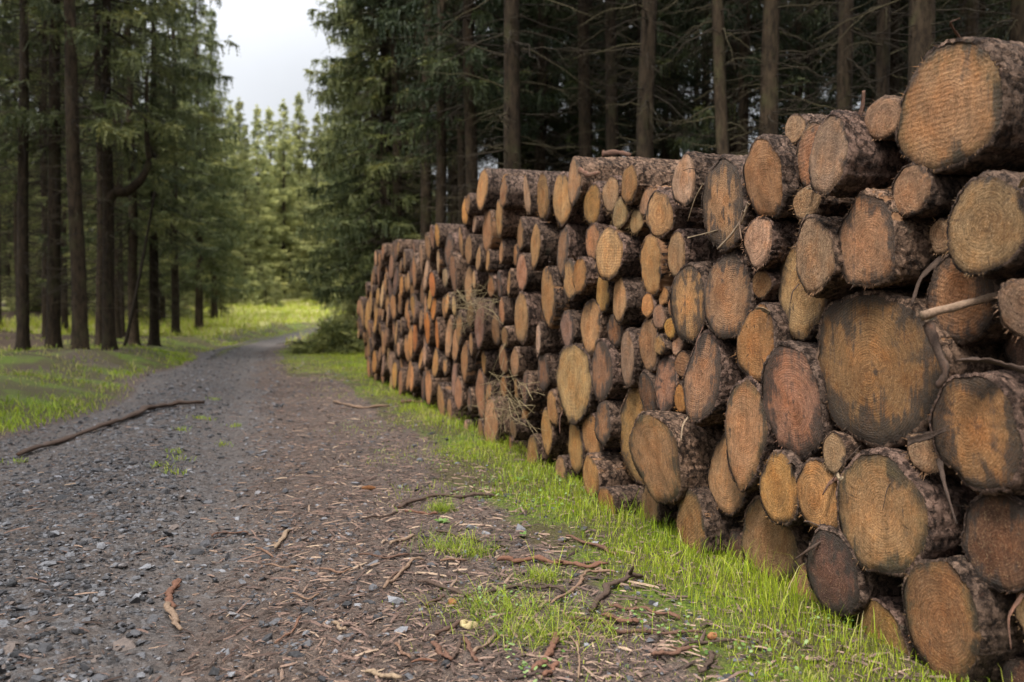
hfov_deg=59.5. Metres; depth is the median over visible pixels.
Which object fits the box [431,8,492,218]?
spruce tree
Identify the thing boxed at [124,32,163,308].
spruce tree
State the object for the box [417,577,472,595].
stick
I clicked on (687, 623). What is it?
clover
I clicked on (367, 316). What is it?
log
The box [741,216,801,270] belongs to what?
log
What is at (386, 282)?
log
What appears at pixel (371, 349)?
log
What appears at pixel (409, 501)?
stick
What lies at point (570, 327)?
log
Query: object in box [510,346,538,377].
log
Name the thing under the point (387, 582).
stick
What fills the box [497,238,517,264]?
log
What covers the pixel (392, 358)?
log
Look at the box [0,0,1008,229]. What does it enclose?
sky
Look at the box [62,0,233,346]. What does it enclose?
spruce tree
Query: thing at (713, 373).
log
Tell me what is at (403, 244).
log
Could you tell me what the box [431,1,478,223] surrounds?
spruce tree
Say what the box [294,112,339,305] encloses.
spruce tree
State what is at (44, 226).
spruce tree
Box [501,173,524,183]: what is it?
log
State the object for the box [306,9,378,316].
spruce tree
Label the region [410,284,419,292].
log
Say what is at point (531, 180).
log
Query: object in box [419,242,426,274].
log
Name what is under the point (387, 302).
log
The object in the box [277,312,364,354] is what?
brush pile
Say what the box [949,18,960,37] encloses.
bark strip
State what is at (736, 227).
twig
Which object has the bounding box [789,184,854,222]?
log
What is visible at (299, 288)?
spruce tree
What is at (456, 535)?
stick
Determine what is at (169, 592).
stick
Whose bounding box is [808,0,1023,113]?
spruce tree
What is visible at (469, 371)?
log
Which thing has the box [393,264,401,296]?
log
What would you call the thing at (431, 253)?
log
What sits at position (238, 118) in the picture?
spruce tree
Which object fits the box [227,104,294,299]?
spruce tree
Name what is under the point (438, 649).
stick
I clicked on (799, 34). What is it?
spruce tree
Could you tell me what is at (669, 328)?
log
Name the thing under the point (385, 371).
log
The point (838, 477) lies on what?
bark strip
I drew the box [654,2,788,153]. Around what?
spruce tree
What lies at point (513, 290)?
log
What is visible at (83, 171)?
spruce tree
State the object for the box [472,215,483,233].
log
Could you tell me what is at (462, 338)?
log
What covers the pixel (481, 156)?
spruce tree
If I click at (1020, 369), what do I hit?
twig
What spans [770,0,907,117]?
spruce tree
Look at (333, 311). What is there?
young spruce
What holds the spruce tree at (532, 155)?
on the ground at (256, 346)
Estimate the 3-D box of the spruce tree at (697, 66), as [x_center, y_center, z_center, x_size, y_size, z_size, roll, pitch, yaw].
[7.346,-11.545,35.718,4.275,24.267,4.062,1,2,32]
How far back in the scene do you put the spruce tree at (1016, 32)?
14.83 m
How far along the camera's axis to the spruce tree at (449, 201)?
39.55 m
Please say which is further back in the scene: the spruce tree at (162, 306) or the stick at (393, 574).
the spruce tree at (162, 306)
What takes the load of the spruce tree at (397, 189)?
on the ground at (256, 346)
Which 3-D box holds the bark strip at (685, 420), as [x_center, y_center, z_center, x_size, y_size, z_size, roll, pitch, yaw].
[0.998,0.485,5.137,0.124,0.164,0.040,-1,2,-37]
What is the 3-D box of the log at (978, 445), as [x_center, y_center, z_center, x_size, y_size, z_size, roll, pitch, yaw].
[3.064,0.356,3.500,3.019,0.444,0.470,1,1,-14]
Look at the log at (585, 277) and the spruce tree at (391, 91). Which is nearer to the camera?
the log at (585, 277)
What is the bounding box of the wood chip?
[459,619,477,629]
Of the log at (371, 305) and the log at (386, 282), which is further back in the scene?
the log at (371, 305)
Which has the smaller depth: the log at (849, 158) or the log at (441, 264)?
the log at (849, 158)
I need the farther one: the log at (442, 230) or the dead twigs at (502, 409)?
the log at (442, 230)
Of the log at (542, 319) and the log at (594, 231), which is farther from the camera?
the log at (542, 319)
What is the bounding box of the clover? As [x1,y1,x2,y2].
[341,419,866,681]
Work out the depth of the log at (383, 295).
16.61 m
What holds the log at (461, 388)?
on the ground at (256, 346)
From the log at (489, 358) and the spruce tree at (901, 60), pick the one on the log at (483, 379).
the log at (489, 358)
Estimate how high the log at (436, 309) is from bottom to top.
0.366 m
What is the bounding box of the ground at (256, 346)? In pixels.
[0,298,946,681]
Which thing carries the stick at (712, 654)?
on the litter
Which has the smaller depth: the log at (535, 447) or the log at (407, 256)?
the log at (535, 447)
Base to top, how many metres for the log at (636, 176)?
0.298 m
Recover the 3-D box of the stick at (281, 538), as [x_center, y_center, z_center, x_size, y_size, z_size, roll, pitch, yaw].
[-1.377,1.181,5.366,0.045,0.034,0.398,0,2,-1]
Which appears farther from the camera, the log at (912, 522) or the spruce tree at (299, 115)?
the spruce tree at (299, 115)
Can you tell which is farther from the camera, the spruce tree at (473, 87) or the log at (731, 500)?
the spruce tree at (473, 87)
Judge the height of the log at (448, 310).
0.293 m
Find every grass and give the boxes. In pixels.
[0,297,362,344]
[0,313,316,434]
[0,396,241,474]
[272,347,1022,681]
[398,494,677,656]
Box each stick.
[16,400,204,455]
[163,601,182,630]
[164,578,181,607]
[211,531,247,536]
[254,547,273,556]
[264,563,299,567]
[272,529,290,547]
[274,615,301,643]
[290,592,319,599]
[319,567,352,573]
[331,620,346,630]
[332,400,389,407]
[358,553,409,558]
[365,511,397,518]
[365,668,401,678]
[382,556,424,588]
[387,571,398,579]
[389,533,414,544]
[394,642,410,657]
[397,491,494,508]
[400,399,422,403]
[404,509,437,514]
[411,658,436,661]
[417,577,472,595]
[424,593,444,605]
[430,641,452,660]
[434,618,464,634]
[436,529,480,541]
[440,558,466,560]
[451,638,460,658]
[462,637,477,661]
[473,633,496,651]
[482,583,567,595]
[497,554,608,568]
[530,631,559,671]
[542,661,559,676]
[550,569,615,603]
[555,627,580,677]
[558,609,580,645]
[565,535,618,554]
[569,616,700,634]
[588,565,642,611]
[600,612,638,622]
[608,603,680,619]
[651,645,692,655]
[680,638,734,646]
[698,650,715,672]
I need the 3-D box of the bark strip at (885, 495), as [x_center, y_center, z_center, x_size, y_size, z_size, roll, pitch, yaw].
[1.516,0.577,3.515,0.121,0.183,0.024,0,2,14]
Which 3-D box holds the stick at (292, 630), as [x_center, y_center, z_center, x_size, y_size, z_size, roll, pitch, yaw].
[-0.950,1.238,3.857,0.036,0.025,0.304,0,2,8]
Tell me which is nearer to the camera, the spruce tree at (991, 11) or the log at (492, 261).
the log at (492, 261)
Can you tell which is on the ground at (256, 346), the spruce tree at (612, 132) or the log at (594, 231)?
the spruce tree at (612, 132)
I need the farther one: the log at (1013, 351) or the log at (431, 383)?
the log at (431, 383)
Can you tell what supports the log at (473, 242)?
on the log at (468, 281)
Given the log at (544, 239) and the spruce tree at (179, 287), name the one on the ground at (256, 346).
the spruce tree at (179, 287)
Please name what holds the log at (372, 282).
on the log at (371, 305)
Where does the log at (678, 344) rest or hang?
on the log at (666, 379)
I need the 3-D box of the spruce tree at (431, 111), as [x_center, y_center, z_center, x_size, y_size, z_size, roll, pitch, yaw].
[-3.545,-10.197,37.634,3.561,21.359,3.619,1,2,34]
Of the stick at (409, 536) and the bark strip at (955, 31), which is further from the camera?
the stick at (409, 536)
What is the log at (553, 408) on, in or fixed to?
on the log at (555, 443)
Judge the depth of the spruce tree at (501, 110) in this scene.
32.02 m
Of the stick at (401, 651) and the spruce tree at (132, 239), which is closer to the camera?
the stick at (401, 651)
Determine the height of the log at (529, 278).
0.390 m
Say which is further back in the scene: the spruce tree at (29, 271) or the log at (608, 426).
the spruce tree at (29, 271)
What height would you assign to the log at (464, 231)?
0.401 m
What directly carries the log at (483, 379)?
on the log at (481, 424)
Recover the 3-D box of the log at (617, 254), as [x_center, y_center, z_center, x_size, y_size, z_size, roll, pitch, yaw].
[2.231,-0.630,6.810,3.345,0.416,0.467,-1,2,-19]
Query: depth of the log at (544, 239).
7.79 m
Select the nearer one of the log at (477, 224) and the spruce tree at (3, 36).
the log at (477, 224)
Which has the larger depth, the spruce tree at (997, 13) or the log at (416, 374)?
the spruce tree at (997, 13)
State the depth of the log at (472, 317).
10.09 m
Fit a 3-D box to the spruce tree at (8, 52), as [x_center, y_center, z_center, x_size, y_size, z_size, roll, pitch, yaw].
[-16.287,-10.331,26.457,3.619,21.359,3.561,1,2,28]
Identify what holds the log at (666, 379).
on the log at (670, 467)
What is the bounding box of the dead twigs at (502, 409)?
[465,345,546,441]
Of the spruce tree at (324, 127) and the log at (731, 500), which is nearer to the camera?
the log at (731, 500)
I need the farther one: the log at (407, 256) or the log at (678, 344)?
the log at (407, 256)
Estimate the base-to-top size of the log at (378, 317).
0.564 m
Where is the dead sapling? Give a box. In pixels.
[123,191,155,345]
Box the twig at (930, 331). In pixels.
[923,320,949,388]
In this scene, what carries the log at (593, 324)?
on the log at (579, 403)
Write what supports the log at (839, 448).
on the log at (814, 478)
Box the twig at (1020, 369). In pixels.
[956,357,1023,373]
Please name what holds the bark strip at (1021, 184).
on the log at (985, 229)
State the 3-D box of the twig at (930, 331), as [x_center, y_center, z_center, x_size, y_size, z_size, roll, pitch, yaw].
[1.534,0.047,3.245,0.013,0.248,0.132,-1,2,-17]
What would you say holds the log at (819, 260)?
on the log at (878, 364)
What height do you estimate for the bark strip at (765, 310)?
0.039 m
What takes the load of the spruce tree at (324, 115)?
on the ground at (256, 346)
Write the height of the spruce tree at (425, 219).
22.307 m
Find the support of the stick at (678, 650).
on the ground at (256, 346)
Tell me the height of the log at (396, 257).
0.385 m
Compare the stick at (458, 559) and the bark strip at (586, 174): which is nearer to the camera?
the stick at (458, 559)
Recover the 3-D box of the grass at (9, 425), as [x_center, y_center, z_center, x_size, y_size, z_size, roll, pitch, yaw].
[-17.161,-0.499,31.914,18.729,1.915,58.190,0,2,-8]
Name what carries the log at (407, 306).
on the log at (404, 329)
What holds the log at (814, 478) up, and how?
on the log at (834, 571)
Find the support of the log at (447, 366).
on the log at (444, 391)
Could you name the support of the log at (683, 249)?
on the log at (686, 303)
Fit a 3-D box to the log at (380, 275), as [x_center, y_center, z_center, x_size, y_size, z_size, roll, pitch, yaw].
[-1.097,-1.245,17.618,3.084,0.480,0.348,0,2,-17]
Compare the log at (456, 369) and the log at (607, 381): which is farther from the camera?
the log at (456, 369)
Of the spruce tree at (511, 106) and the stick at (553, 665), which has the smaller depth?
the stick at (553, 665)
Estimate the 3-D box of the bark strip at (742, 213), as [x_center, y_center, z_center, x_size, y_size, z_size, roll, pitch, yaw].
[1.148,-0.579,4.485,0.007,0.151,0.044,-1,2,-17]
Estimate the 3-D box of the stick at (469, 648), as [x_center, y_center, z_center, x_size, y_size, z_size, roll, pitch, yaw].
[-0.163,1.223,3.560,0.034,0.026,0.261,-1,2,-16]
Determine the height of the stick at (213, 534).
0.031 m
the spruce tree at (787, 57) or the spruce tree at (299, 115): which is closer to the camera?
the spruce tree at (787, 57)
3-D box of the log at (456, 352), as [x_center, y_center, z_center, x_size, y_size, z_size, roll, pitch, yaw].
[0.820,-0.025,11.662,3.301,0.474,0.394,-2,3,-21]
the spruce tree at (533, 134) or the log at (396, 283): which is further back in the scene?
the spruce tree at (533, 134)
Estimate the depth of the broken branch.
3.17 m
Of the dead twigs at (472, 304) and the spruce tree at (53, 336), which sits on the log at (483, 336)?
the dead twigs at (472, 304)
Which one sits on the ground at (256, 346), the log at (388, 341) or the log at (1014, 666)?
the log at (1014, 666)
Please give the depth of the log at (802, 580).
4.29 m
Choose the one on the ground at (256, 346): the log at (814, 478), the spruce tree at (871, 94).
the spruce tree at (871, 94)
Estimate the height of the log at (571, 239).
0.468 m
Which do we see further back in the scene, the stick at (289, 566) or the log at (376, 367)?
the log at (376, 367)
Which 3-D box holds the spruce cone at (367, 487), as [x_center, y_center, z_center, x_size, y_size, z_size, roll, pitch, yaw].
[-1.108,1.134,6.927,0.108,0.042,0.043,0,2,0]
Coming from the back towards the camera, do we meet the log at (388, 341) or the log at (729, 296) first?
the log at (388, 341)
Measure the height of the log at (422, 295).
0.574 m
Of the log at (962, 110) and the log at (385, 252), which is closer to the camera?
the log at (962, 110)
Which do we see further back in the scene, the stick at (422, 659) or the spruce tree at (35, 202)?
the spruce tree at (35, 202)
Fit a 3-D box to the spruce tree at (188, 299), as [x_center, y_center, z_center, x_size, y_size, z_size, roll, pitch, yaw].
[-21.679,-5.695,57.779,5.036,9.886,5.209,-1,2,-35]
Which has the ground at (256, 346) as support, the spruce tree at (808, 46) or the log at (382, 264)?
the spruce tree at (808, 46)
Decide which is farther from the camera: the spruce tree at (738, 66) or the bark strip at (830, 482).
the spruce tree at (738, 66)
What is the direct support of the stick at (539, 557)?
on the ground at (256, 346)
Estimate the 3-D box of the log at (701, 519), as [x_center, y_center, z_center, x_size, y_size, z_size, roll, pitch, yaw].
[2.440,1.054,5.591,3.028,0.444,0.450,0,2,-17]
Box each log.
[357,328,361,338]
[359,297,365,316]
[359,317,364,338]
[360,298,366,329]
[363,330,366,345]
[365,282,370,296]
[365,298,373,330]
[367,356,371,377]
[368,319,373,337]
[369,289,375,317]
[369,338,373,360]
[371,270,373,288]
[372,285,377,297]
[372,331,381,349]
[372,349,381,373]
[373,266,377,284]
[373,306,385,333]
[374,250,381,265]
[374,299,376,316]
[374,374,380,380]
[376,287,380,306]
[377,264,384,287]
[378,252,388,270]
[378,347,382,363]
[379,322,385,336]
[380,280,386,308]
[381,243,391,260]
[381,309,386,320]
[381,330,386,353]
[381,366,389,383]
[382,354,389,376]
[383,327,393,347]
[384,272,388,293]
[385,294,389,312]
[387,304,392,326]
[387,347,393,367]
[388,253,399,279]
[388,276,392,299]
[388,352,399,375]
[390,241,394,254]
[390,292,404,320]
[392,320,396,340]
[392,360,400,389]
[393,239,402,261]
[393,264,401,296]
[394,340,397,357]
[395,320,404,347]
[397,239,413,256]
[397,298,404,314]
[397,338,405,357]
[398,291,407,308]
[399,367,412,394]
[400,258,404,273]
[400,274,409,296]
[400,317,408,335]
[400,358,408,367]
[403,249,412,273]
[404,335,409,362]
[405,275,409,293]
[405,297,410,323]
[406,359,418,390]
[407,271,410,291]
[407,310,412,328]
[408,325,419,359]
[409,258,412,283]
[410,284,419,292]
[410,293,419,315]
[410,362,424,392]
[412,252,421,289]
[412,325,424,353]
[413,240,424,251]
[413,301,421,324]
[413,392,421,397]
[418,348,424,370]
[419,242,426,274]
[419,308,424,330]
[420,275,425,308]
[421,372,426,402]
[423,258,436,292]
[423,336,431,372]
[423,344,435,366]
[424,293,428,313]
[424,310,435,344]
[425,232,437,259]
[425,368,451,405]
[427,290,432,310]
[429,225,438,249]
[429,270,452,297]
[431,297,442,320]
[432,347,451,377]
[435,223,463,247]
[435,317,446,349]
[437,248,446,275]
[438,382,451,415]
[442,267,452,288]
[442,296,449,319]
[443,357,453,376]
[444,232,459,267]
[445,292,453,314]
[445,315,455,358]
[447,397,479,419]
[449,252,468,296]
[452,295,466,316]
[452,327,462,362]
[452,363,461,396]
[455,375,475,410]
[456,309,470,346]
[459,225,472,258]
[461,341,481,382]
[462,196,473,225]
[464,265,489,303]
[464,419,478,428]
[465,193,484,214]
[465,234,482,265]
[467,298,477,328]
[467,387,477,413]
[469,332,482,356]
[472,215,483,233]
[472,269,491,290]
[474,298,500,350]
[475,168,541,211]
[475,368,506,417]
[476,244,486,271]
[478,418,484,438]
[480,350,504,374]
[481,209,500,252]
[483,396,523,443]
[486,249,516,271]
[486,382,501,400]
[488,272,498,297]
[491,312,502,345]
[495,199,537,238]
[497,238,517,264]
[497,270,508,298]
[498,296,516,325]
[499,175,525,208]
[499,344,513,374]
[499,376,514,396]
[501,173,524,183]
[501,325,534,347]
[507,268,519,297]
[508,435,527,447]
[509,418,540,440]
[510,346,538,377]
[513,243,530,266]
[513,291,540,345]
[514,377,522,399]
[516,216,547,251]
[517,253,542,291]
[521,370,548,410]
[523,172,540,215]
[524,410,542,420]
[525,433,556,464]
[530,222,561,270]
[534,321,564,356]
[536,171,568,221]
[538,352,559,391]
[539,306,544,321]
[541,265,585,328]
[541,407,568,456]
[546,388,569,426]
[553,172,588,228]
[554,454,581,478]
[555,343,598,425]
[556,223,589,278]
[559,310,582,345]
[563,258,595,302]
[567,423,586,474]
[568,156,679,207]
[571,256,598,294]
[579,298,610,357]
[581,412,620,452]
[582,452,636,498]
[583,181,611,224]
[583,222,612,259]
[590,338,628,402]
[594,225,645,280]
[594,399,623,447]
[595,276,614,313]
[598,484,643,515]
[600,175,621,213]
[607,314,641,348]
[610,197,639,229]
[612,276,646,325]
[618,327,644,387]
[619,387,644,486]
[620,162,676,205]
[627,208,650,236]
[628,410,724,505]
[637,185,671,215]
[637,317,664,372]
[637,369,658,410]
[639,234,673,298]
[641,292,658,318]
[641,487,678,524]
[644,190,704,240]
[651,304,669,329]
[654,333,673,355]
[655,354,682,411]
[659,286,670,305]
[663,317,677,339]
[666,228,724,277]
[666,293,671,317]
[668,151,747,207]
[669,260,716,344]
[672,336,694,355]
[672,350,691,378]
[673,380,686,413]
[675,486,743,555]
[682,329,745,426]
[699,154,757,252]
[701,249,774,339]
[707,433,759,516]
[722,376,782,492]
[728,527,744,562]
[731,302,817,382]
[739,495,814,582]
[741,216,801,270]
[742,134,801,219]
[752,270,780,302]
[759,449,808,526]
[760,340,841,461]
[777,243,838,341]
[783,113,826,145]
[788,562,817,601]
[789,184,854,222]
[791,214,926,300]
[795,118,822,188]
[795,457,837,529]
[801,524,903,616]
[805,109,908,198]
[816,288,1011,447]
[820,430,872,475]
[831,446,975,576]
[836,188,937,288]
[857,595,919,658]
[860,95,902,141]
[888,161,972,220]
[895,36,1023,176]
[899,554,1023,681]
[903,431,956,479]
[923,253,1011,346]
[925,216,947,256]
[927,370,1023,495]
[943,169,1023,278]
[959,493,1023,594]
[994,278,1023,342]
[999,656,1023,681]
[1001,333,1023,365]
[1014,592,1023,635]
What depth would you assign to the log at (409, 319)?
14.24 m
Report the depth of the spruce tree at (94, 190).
49.64 m
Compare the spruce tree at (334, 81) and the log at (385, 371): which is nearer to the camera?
the log at (385, 371)
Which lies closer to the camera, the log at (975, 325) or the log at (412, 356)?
the log at (975, 325)
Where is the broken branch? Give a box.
[920,292,997,319]
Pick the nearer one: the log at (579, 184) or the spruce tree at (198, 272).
the log at (579, 184)
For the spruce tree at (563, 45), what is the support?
on the ground at (256, 346)
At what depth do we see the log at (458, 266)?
10.89 m
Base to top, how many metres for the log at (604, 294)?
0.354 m
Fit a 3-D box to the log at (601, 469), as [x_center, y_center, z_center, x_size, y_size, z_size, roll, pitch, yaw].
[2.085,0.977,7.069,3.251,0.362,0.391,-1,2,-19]
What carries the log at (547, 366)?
on the log at (555, 443)
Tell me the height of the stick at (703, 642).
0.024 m
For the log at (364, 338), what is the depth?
19.22 m
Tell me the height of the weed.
0.034 m
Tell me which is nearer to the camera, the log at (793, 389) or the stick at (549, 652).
the stick at (549, 652)
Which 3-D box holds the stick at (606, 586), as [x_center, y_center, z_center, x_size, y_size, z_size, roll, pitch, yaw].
[0.470,1.157,4.279,0.103,0.100,0.621,1,2,29]
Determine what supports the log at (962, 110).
on the log at (985, 229)
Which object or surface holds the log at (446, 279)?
on the log at (448, 310)
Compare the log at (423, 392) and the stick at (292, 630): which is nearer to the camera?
the stick at (292, 630)
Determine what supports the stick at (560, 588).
on the ground at (256, 346)
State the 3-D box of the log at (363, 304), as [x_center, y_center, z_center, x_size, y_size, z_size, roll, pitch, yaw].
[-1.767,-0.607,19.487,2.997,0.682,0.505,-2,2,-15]
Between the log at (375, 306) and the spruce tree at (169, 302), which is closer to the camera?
the log at (375, 306)
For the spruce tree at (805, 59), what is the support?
on the ground at (256, 346)
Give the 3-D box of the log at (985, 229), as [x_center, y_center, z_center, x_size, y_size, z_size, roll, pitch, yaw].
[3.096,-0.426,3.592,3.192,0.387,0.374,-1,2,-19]
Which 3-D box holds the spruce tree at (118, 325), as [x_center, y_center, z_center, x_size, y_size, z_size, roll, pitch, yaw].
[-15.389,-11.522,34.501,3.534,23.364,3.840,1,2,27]
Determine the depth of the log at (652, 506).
5.73 m
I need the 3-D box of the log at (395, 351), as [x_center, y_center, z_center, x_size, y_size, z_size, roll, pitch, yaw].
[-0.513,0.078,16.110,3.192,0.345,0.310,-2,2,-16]
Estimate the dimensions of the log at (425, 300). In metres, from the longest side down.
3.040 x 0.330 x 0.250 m
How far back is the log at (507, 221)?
9.02 m
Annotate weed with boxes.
[434,518,449,522]
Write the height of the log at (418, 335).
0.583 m
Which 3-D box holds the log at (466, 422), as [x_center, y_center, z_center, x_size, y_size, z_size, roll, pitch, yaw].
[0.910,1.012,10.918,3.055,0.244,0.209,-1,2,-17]
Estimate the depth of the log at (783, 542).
4.53 m
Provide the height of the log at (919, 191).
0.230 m
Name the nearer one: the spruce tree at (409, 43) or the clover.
the clover
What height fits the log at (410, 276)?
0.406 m
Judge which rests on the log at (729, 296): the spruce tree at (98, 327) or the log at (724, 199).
the log at (724, 199)
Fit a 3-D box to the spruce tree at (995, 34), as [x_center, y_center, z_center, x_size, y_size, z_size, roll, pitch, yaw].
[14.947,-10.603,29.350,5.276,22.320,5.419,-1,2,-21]
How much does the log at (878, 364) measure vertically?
0.681 m
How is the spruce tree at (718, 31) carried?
on the ground at (256, 346)
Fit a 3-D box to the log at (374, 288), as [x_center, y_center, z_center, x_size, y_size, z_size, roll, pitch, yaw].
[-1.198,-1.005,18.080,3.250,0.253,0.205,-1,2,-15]
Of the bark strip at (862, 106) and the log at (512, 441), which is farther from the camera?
the log at (512, 441)
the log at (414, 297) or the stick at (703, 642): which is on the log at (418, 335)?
the log at (414, 297)
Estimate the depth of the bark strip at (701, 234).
5.07 m
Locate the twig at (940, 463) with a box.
[936,458,956,523]
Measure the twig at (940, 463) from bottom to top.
0.206 m
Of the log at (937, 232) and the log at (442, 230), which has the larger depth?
the log at (442, 230)
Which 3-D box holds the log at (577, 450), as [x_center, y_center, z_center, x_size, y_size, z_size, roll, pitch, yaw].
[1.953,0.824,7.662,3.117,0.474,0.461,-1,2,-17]
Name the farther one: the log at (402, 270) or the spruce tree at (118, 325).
the spruce tree at (118, 325)
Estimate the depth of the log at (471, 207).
10.19 m
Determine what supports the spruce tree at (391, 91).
on the ground at (256, 346)
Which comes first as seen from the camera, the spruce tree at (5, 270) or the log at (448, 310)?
the log at (448, 310)
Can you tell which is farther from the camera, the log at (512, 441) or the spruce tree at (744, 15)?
the spruce tree at (744, 15)
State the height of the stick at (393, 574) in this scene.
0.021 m
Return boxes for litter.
[0,358,952,681]
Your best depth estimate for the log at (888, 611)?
3.65 m
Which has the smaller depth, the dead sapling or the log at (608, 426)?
the log at (608, 426)
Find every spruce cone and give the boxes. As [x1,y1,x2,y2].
[362,485,375,489]
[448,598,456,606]
[707,632,716,639]
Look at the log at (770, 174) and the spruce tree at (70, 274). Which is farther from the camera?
the spruce tree at (70, 274)
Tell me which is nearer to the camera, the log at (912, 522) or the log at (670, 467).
the log at (912, 522)
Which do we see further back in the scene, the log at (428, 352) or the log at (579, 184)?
the log at (428, 352)
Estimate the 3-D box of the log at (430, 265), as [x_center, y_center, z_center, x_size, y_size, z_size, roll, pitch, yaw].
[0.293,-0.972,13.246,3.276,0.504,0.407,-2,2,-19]
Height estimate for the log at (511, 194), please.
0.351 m
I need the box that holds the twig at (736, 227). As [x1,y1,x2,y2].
[717,202,749,249]
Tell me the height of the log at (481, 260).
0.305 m
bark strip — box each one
[578,167,599,177]
[602,150,630,156]
[680,416,688,440]
[687,184,703,220]
[687,230,716,237]
[739,210,743,239]
[755,307,769,313]
[793,541,820,560]
[822,477,837,494]
[829,445,861,485]
[835,472,843,481]
[858,90,864,115]
[882,483,890,510]
[906,427,945,445]
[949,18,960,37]
[1007,593,1023,648]
[1017,177,1023,188]
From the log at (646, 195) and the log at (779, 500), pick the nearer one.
the log at (779, 500)
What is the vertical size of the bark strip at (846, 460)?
0.195 m
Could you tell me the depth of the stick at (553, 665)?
3.37 m
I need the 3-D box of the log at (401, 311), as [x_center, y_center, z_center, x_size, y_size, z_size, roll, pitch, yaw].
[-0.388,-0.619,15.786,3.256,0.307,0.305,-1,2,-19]
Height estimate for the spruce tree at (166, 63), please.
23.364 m
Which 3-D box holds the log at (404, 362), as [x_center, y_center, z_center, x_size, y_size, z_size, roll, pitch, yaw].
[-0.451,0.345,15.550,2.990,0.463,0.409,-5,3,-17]
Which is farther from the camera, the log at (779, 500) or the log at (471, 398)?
the log at (471, 398)
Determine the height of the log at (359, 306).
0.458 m
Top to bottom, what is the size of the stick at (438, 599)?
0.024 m
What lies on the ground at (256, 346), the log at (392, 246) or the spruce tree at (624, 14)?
the spruce tree at (624, 14)
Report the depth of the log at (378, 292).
17.22 m
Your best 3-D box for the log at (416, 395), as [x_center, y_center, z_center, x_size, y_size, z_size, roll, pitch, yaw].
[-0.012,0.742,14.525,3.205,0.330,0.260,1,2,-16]
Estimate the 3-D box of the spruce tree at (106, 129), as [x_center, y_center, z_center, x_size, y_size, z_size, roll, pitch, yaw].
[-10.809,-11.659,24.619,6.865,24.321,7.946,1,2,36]
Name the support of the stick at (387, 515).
on the ground at (256, 346)
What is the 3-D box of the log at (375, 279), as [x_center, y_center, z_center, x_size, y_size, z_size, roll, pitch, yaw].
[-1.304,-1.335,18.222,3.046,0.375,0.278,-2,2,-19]
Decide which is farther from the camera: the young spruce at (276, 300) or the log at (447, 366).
the young spruce at (276, 300)
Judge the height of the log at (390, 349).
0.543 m
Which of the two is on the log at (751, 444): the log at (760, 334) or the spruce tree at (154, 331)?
the log at (760, 334)
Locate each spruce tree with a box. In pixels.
[0,0,33,297]
[0,0,85,350]
[0,0,90,338]
[0,0,134,348]
[0,0,240,349]
[0,2,16,207]
[0,6,34,326]
[0,7,33,306]
[0,14,40,314]
[0,17,39,325]
[0,41,14,287]
[0,102,36,297]
[0,109,41,306]
[1,130,70,312]
[1,167,41,309]
[1,183,41,310]
[2,0,147,349]
[4,29,95,299]
[6,1,82,301]
[29,0,149,346]
[29,1,93,331]
[33,211,95,309]
[35,0,205,346]
[38,142,95,307]
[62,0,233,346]
[64,5,96,309]
[66,0,141,300]
[76,0,157,338]
[77,0,162,336]
[84,163,142,289]
[84,219,95,300]
[86,211,148,317]
[122,0,239,335]
[123,41,204,323]
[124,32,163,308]
[125,201,194,320]
[137,3,187,300]
[138,197,210,318]
[140,0,259,329]
[167,200,205,305]
[170,0,215,307]
[170,8,261,318]
[188,117,252,305]
[207,104,270,298]
[225,125,281,301]
[227,97,256,246]
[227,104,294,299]
[250,106,288,280]
[260,99,313,299]
[272,92,323,298]
[277,111,329,301]
[285,0,457,317]
[291,0,435,318]
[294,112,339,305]
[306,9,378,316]
[307,117,330,297]
[312,48,369,315]
[323,0,453,289]
[345,0,478,241]
[349,13,450,307]
[362,0,589,222]
[363,4,431,230]
[366,5,434,229]
[377,0,500,238]
[392,0,530,236]
[402,0,625,193]
[406,14,449,229]
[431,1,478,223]
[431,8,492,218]
[432,0,604,173]
[432,13,450,222]
[446,0,632,170]
[453,0,600,171]
[477,4,536,168]
[525,0,640,170]
[526,2,636,166]
[532,0,695,170]
[534,0,707,170]
[546,0,636,170]
[561,0,718,157]
[594,0,736,159]
[621,0,730,158]
[637,0,862,154]
[638,0,806,154]
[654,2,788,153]
[656,0,798,159]
[663,0,738,153]
[666,0,874,155]
[671,4,738,150]
[682,6,761,143]
[683,0,757,154]
[699,5,752,145]
[711,1,784,146]
[726,0,866,138]
[749,0,794,131]
[750,0,803,111]
[753,0,862,126]
[757,0,866,113]
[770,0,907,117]
[779,0,875,112]
[780,0,853,114]
[783,0,955,131]
[783,0,1009,101]
[789,0,957,111]
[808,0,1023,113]
[834,1,966,109]
[892,0,1010,89]
[900,0,1010,86]
[903,0,1010,81]
[935,0,1004,38]
[935,0,1023,42]
[953,1,1007,36]
[964,0,1009,39]
[986,0,1009,38]
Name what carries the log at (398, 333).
on the log at (404, 362)
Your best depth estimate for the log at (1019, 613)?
3.09 m
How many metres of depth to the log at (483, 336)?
9.64 m
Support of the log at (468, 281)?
on the log at (472, 317)
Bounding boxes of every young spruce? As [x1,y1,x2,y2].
[208,277,234,317]
[238,267,264,305]
[251,264,280,305]
[266,280,285,307]
[327,279,358,332]
[335,274,363,343]
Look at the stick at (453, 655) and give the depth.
3.56 m
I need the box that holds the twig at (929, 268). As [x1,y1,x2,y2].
[910,255,943,306]
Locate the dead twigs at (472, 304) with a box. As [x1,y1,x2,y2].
[438,278,502,333]
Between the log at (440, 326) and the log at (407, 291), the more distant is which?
the log at (407, 291)

